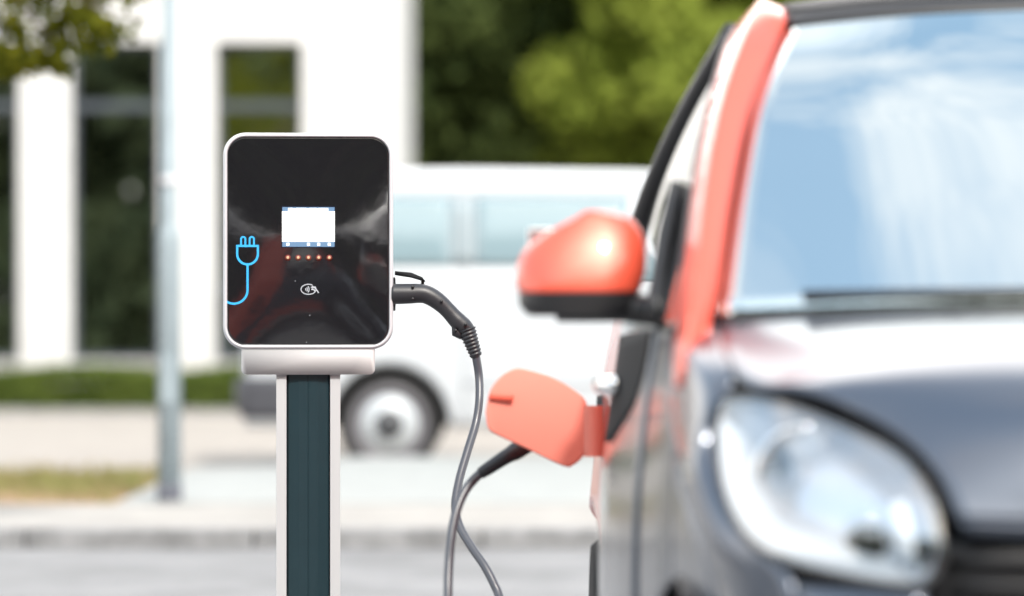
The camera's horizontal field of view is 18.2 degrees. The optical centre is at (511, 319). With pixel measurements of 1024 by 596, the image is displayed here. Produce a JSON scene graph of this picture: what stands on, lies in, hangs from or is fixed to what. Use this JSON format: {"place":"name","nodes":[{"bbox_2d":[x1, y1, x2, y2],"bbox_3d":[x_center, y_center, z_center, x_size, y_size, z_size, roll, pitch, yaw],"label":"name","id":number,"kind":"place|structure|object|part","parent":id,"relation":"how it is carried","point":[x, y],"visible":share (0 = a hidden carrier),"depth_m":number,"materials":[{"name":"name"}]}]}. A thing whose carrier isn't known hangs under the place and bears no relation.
{"place":"outdoors","nodes":[
{"label":"outdoors","id":0,"kind":"place"},
{"bbox_2d":[0,459,156,503],"bbox_3d":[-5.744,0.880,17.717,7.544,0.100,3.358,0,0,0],"label":"grass","id":1,"kind":"structure","parent":0,"point":[70,481],"depth_m":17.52,"materials":[{"name":"plant"}]},
{"bbox_2d":[0,361,243,408],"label":"hedge","id":2,"kind":"object","parent":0,"point":[120,387],"visible":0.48,"depth_m":34.31,"materials":[{"name":"green plant"}]},
{"bbox_2d":[0,414,583,472],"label":"parking yard","id":3,"kind":"structure","parent":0,"point":[214,440],"depth_m":26.12,"materials":[{"name":"beige concrete"}]},
{"bbox_2d":[234,169,647,456],"bbox_3d":[0.670,0.043,21.530,5.020,2.074,2.210,0,0,0],"label":"parked van","id":4,"kind":"object","parent":3,"relation":"on","point":[460,239],"visible":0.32,"depth_m":20.61,"materials":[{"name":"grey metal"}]},
{"bbox_3d":[-0.960,-0.572,20.645,1.140,0.455,0.086,0,0,0],"label":"side window","id":5,"kind":"part","parent":4,"relation":"part of","materials":[{"name":"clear glass"}]},
{"bbox_3d":[0.260,-0.572,20.643,1.010,0.455,0.083,0,0,0],"label":"side window","id":6,"kind":"part","parent":4,"relation":"part of","materials":[{"name":"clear glass"}]},
{"bbox_2d":[0,548,589,595],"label":"road","id":7,"kind":"structure","parent":0,"point":[239,572],"depth_m":12.67,"materials":[{"name":"grey asphalt"}]},
{"bbox_2d":[223,133,425,595],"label":"charging station","id":8,"kind":"object","parent":7,"relation":"on","point":[309,281],"visible":1,"depth_m":6.79,"materials":[{"name":"black plastic"}]},
{"bbox_2d":[392,284,531,595],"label":"charging cable","id":9,"kind":"object","parent":8,"relation":"hanging from","point":[459,323],"visible":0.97,"depth_m":6.71,"materials":[{"name":"grey plastic"}]},
{"bbox_2d":[486,0,1023,595],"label":"parked car","id":10,"kind":"object","parent":7,"relation":"on","point":[796,278],"visible":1,"depth_m":4.61,"materials":[{"name":"grey paint"}]},
{"bbox_3d":[0.182,0.301,5.308,0.098,0.737,0.865,0,0,-1],"label":"door","id":11,"kind":"part","parent":10,"relation":"part of","materials":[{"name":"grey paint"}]},
{"bbox_3d":[0.290,-0.232,5.156,0.174,0.494,1.187,0,0,0],"label":"side window","id":12,"kind":"part","parent":10,"relation":"part of","materials":[{"name":"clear glass"}]},
{"bbox_3d":[0.285,-0.237,5.168,0.207,0.516,1.226,0,0,0],"label":"window frame","id":13,"kind":"part","parent":10,"relation":"part of","materials":[{"name":"black plastic"}]},
{"bbox_2d":[0,504,596,547],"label":"pavement","id":14,"kind":"structure","parent":0,"point":[256,516],"depth_m":15.06,"materials":[{"name":"grey concrete"}]},
{"label":"ground","id":15,"kind":"structure","parent":0,"visible":0},
{"bbox_2d":[0,0,150,91],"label":"maple tree","id":16,"kind":"object","parent":15,"relation":"on","point":[19,58],"visible":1,"depth_m":13.54,"materials":[{"name":"green plant"}]},
{"bbox_2d":[0,409,236,413],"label":"yard kerb","id":17,"kind":"structure","parent":15,"relation":"on","point":[111,411],"depth_m":34.15,"materials":[{"name":"concrete"}]},
{"bbox_2d":[157,0,181,500],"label":"street pole","id":18,"kind":"object","parent":15,"relation":"on","point":[169,486],"visible":0.89,"depth_m":16.16,"materials":[{"name":"metal"}]},
{"bbox_2d":[161,356,174,402],"bbox_3d":[-1.735,0.300,16.139,0.070,0.240,0.010,0,0,0],"label":"access door","id":19,"kind":"structure","parent":18,"relation":"in","point":[167,362],"depth_m":16.13,"materials":[{"name":"metal"}]},
{"bbox_2d":[0,0,413,408],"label":"office building","id":20,"kind":"structure","parent":15,"relation":"on","point":[80,189],"depth_m":36.00,"materials":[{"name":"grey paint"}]},
{"bbox_2d":[0,43,19,362],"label":"window","id":21,"kind":"structure","parent":20,"relation":"in","point":[9,99],"depth_m":36.18,"materials":[{"name":"grey glass"}]},
{"bbox_2d":[71,43,159,362],"bbox_3d":[-4.462,-1.323,36.082,1.015,3.614,0.245,0,0,0],"label":"window","id":22,"kind":"structure","parent":20,"relation":"in","point":[116,97],"depth_m":36.18,"materials":[{"name":"grey"}]},
{"bbox_2d":[215,43,302,362],"bbox_3d":[-2.848,-1.323,36.082,0.985,3.614,0.245,0,0,0],"label":"window","id":23,"kind":"structure","parent":20,"relation":"in","point":[259,86],"depth_m":36.18,"materials":[{"name":"grey"}]},
{"bbox_2d":[0,527,597,548],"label":"kerb","id":24,"kind":"structure","parent":15,"relation":"on","point":[265,537],"depth_m":14.00,"materials":[{"name":"concrete"}]},
{"bbox_2d":[116,457,593,503],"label":"concrete slab","id":25,"kind":"structure","parent":15,"relation":"on","point":[430,480],"depth_m":17.48,"materials":[{"name":"grey concrete"}]},
{"bbox_2d":[414,0,612,170],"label":"broadleaf tree","id":26,"kind":"object","parent":15,"relation":"on","point":[437,32],"visible":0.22,"depth_m":46.30,"materials":[{"name":"green plant"}]},
{"bbox_2d":[414,0,746,169],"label":"broadleaf tree","id":27,"kind":"object","parent":15,"relation":"on","point":[544,22],"visible":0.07,"depth_m":46.58,"materials":[{"name":"green plant"}]},
{"bbox_2d":[490,0,807,171],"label":"broadleaf tree","id":28,"kind":"object","parent":15,"relation":"on","point":[657,73],"visible":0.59,"depth_m":45.51,"materials":[{"name":"green plant"}]}
]}

